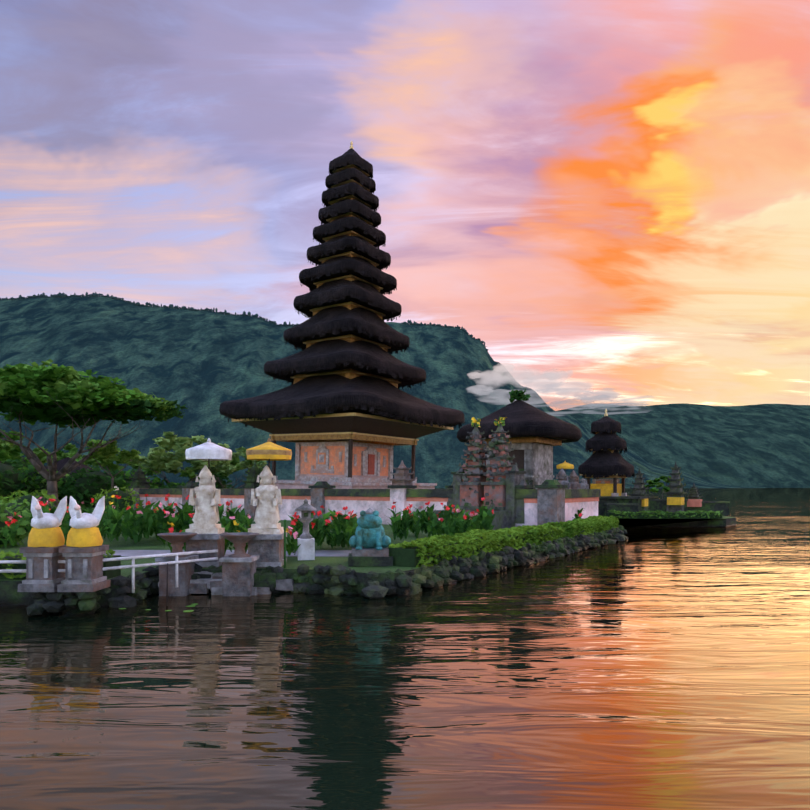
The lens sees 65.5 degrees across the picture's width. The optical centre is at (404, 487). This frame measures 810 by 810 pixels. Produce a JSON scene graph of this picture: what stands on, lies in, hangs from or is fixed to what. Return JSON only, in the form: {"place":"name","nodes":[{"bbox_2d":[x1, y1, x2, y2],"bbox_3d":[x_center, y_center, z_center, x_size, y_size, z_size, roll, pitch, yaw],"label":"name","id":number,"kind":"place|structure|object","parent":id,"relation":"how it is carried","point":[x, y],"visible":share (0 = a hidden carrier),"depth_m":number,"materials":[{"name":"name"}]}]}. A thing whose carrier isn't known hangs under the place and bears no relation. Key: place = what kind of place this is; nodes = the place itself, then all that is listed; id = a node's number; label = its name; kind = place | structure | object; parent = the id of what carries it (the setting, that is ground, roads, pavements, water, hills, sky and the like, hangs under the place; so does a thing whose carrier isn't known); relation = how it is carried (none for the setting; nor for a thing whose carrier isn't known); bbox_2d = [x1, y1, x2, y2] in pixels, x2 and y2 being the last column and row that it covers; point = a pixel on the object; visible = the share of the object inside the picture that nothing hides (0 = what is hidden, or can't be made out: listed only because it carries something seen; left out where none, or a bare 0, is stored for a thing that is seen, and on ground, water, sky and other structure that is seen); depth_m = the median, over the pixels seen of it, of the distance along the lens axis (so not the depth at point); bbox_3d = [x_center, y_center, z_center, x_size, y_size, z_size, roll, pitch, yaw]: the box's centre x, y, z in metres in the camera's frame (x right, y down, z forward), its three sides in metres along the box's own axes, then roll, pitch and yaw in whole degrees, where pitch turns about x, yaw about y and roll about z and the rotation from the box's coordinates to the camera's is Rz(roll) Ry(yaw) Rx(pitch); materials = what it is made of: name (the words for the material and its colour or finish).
{"place":"outdoors","nodes":[
{"label":"outdoors","id":0,"kind":"place"},
{"bbox_2d":[106,550,351,555],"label":"path","id":1,"kind":"structure","parent":0,"point":[228,552],"depth_m":12.65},
{"bbox_2d":[126,488,600,526],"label":"wall","id":2,"kind":"structure","parent":0,"point":[357,501],"depth_m":22.84,"materials":[{"name":"paint"}]},
{"bbox_2d":[0,507,736,606],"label":"land","id":3,"kind":"structure","parent":0,"point":[10,595],"depth_m":11.49,"materials":[{"name":"grey stone"}]},
{"bbox_2d":[0,430,51,463],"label":"tree","id":4,"kind":"object","parent":3,"relation":"on","point":[8,450],"visible":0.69,"depth_m":57.48,"materials":[{"name":"green plant"}]},
{"bbox_2d":[0,549,121,579],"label":"hedge","id":5,"kind":"object","parent":3,"relation":"on","point":[10,555],"visible":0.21,"depth_m":8.99,"materials":[{"name":"green plant"}]},
{"bbox_2d":[44,457,124,506],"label":"tree","id":6,"kind":"object","parent":3,"relation":"on","point":[61,463],"visible":0.06,"depth_m":43.21,"materials":[{"name":"green plant"}]},
{"bbox_2d":[0,359,187,506],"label":"tree","id":7,"kind":"object","parent":3,"relation":"on","point":[56,395],"visible":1,"depth_m":32.35,"materials":[{"name":"green plant"}]},
{"bbox_2d":[56,439,143,472],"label":"tree","id":8,"kind":"object","parent":3,"relation":"on","point":[71,449],"visible":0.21,"depth_m":50.86,"materials":[{"name":"green plant"}]},
{"bbox_2d":[82,439,140,488],"bbox_3d":[-17.267,-0.619,37.056,3.825,4.471,2.813,0,0,36],"label":"thin tree","id":9,"kind":"object","parent":3,"relation":"on","point":[106,452],"visible":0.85,"depth_m":36.93,"materials":[{"name":"green plant"}]},
{"bbox_2d":[0,452,231,547],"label":"bushes","id":10,"kind":"object","parent":3,"relation":"on","point":[23,482],"visible":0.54,"depth_m":39.68,"materials":[{"name":"green plant"}]},
{"bbox_2d":[129,432,236,482],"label":"tree","id":11,"kind":"object","parent":3,"relation":"on","point":[156,460],"visible":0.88,"depth_m":44.86,"materials":[{"name":"green plant"}]},
{"bbox_2d":[0,438,392,616],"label":"statues","id":12,"kind":"object","parent":3,"relation":"on","point":[56,567],"visible":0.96,"depth_m":9.76,"materials":[{"name":"stone"}]},
{"bbox_2d":[179,443,267,487],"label":"tree","id":13,"kind":"object","parent":3,"relation":"on","point":[245,463],"visible":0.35,"depth_m":49.59,"materials":[{"name":"green plant"}]},
{"bbox_2d":[0,494,584,555],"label":"flowers","id":14,"kind":"object","parent":3,"relation":"on","point":[146,521],"visible":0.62,"depth_m":14.52,"materials":[{"name":"green plant"}]},
{"bbox_2d":[219,141,464,488],"bbox_3d":[-2.724,-7.351,29.791,9.441,17.936,9.418,2,1,36],"label":"pagoda","id":15,"kind":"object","parent":3,"relation":"on","point":[342,411],"visible":0.98,"depth_m":28.25,"materials":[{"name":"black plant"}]},
{"bbox_2d":[126,460,567,524],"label":"wall posts","id":16,"kind":"object","parent":3,"relation":"on","point":[550,500],"depth_m":22.16,"materials":[{"name":"grey stone"}]},
{"bbox_2d":[114,461,588,490],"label":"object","id":17,"kind":"object","parent":3,"relation":"on","point":[562,477],"visible":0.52,"depth_m":22.45,"materials":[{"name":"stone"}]},
{"bbox_2d":[108,525,627,607],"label":"shore rocks","id":18,"kind":"object","parent":3,"relation":"on","point":[504,559],"visible":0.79,"depth_m":10.10,"materials":[{"name":"stone"}]},
{"bbox_2d":[433,417,532,530],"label":"gate","id":19,"kind":"structure","parent":3,"relation":"on","point":[498,482],"depth_m":19.96,"materials":[{"name":"stone"}]},
{"bbox_2d":[388,515,618,567],"bbox_3d":[3.355,1.105,15.533,0.911,0.531,12.265,0,0,33],"label":"hedge","id":20,"kind":"object","parent":3,"relation":"on","point":[430,551],"visible":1,"depth_m":12.48,"materials":[{"name":"green plant"}]},
{"bbox_2d":[457,389,581,488],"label":"pavilion","id":21,"kind":"structure","parent":3,"relation":"on","point":[536,434],"depth_m":23.19,"materials":[{"name":"stone"}]},
{"bbox_2d":[598,462,729,515],"bbox_3d":[9.990,0.051,29.431,9.398,2.526,5.026,0,0,-28],"label":"shrine","id":22,"kind":"object","parent":3,"relation":"on","point":[639,498],"visible":0.79,"depth_m":28.97,"materials":[{"name":"stone"}]},
{"bbox_2d":[578,409,634,495],"bbox_3d":[9.513,-1.498,29.820,2.350,4.504,2.348,0,0,36],"label":"small pagoda","id":23,"kind":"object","parent":22,"relation":"on","point":[605,444],"visible":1,"depth_m":29.22,"materials":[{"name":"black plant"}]},
{"bbox_2d":[644,476,682,498],"bbox_3d":[12.209,0.527,30.143,2.032,2.175,2.332,0,0,22],"label":"islet tree","id":24,"kind":"object","parent":22,"relation":"on","point":[653,483],"visible":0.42,"depth_m":29.91,"materials":[{"name":"green plant"}]},
{"bbox_2d":[606,510,721,517],"bbox_3d":[11.119,1.153,27.058,4.909,0.433,0.682,0,0,1],"label":"hedge","id":25,"kind":"object","parent":22,"relation":"on","point":[667,514],"visible":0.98,"depth_m":26.84,"materials":[{"name":"green plant"}]},
{"bbox_2d":[0,296,765,487],"bbox_3d":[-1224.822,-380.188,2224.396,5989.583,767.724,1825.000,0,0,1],"label":"mountain","id":26,"kind":"structure","parent":0,"point":[203,365],"depth_m":1868.75,"materials":[{"name":"green plant"}]},
{"bbox_2d":[0,292,487,350],"bbox_3d":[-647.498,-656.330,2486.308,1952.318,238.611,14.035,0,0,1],"label":"ridge trees","id":27,"kind":"object","parent":26,"relation":"on","point":[95,294],"visible":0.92,"depth_m":2485.76,"materials":[{"name":"teal plant"}]},
{"bbox_2d":[0,488,809,809],"bbox_3d":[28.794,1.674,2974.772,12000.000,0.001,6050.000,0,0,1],"label":"water","id":28,"kind":"structure","parent":0,"point":[652,668],"depth_m":5.19,"materials":[{"name":"liquid"}]},
{"bbox_2d":[119,532,805,611],"bbox_3d":[3.969,1.424,13.180,19.080,0.700,0.870,0,0,-32],"label":"debris","id":29,"kind":"object","parent":28,"relation":"on","point":[192,605],"visible":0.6,"depth_m":8.90,"materials":[{"name":"green plant"}]},
{"bbox_2d":[0,0,809,410],"label":"sky","id":30,"kind":"structure","parent":0,"point":[613,194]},
{"bbox_2d":[466,363,651,415],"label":"mist","id":31,"kind":"structure","parent":0,"point":[545,381],"depth_m":1229.55,"materials":[{"name":"white"}]},
{"bbox_2d":[557,403,809,487],"bbox_3d":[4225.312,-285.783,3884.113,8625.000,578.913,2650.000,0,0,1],"label":"mountain","id":32,"kind":"structure","parent":0,"point":[764,445],"depth_m":3205.07,"materials":[{"name":"green plant"}]}
]}

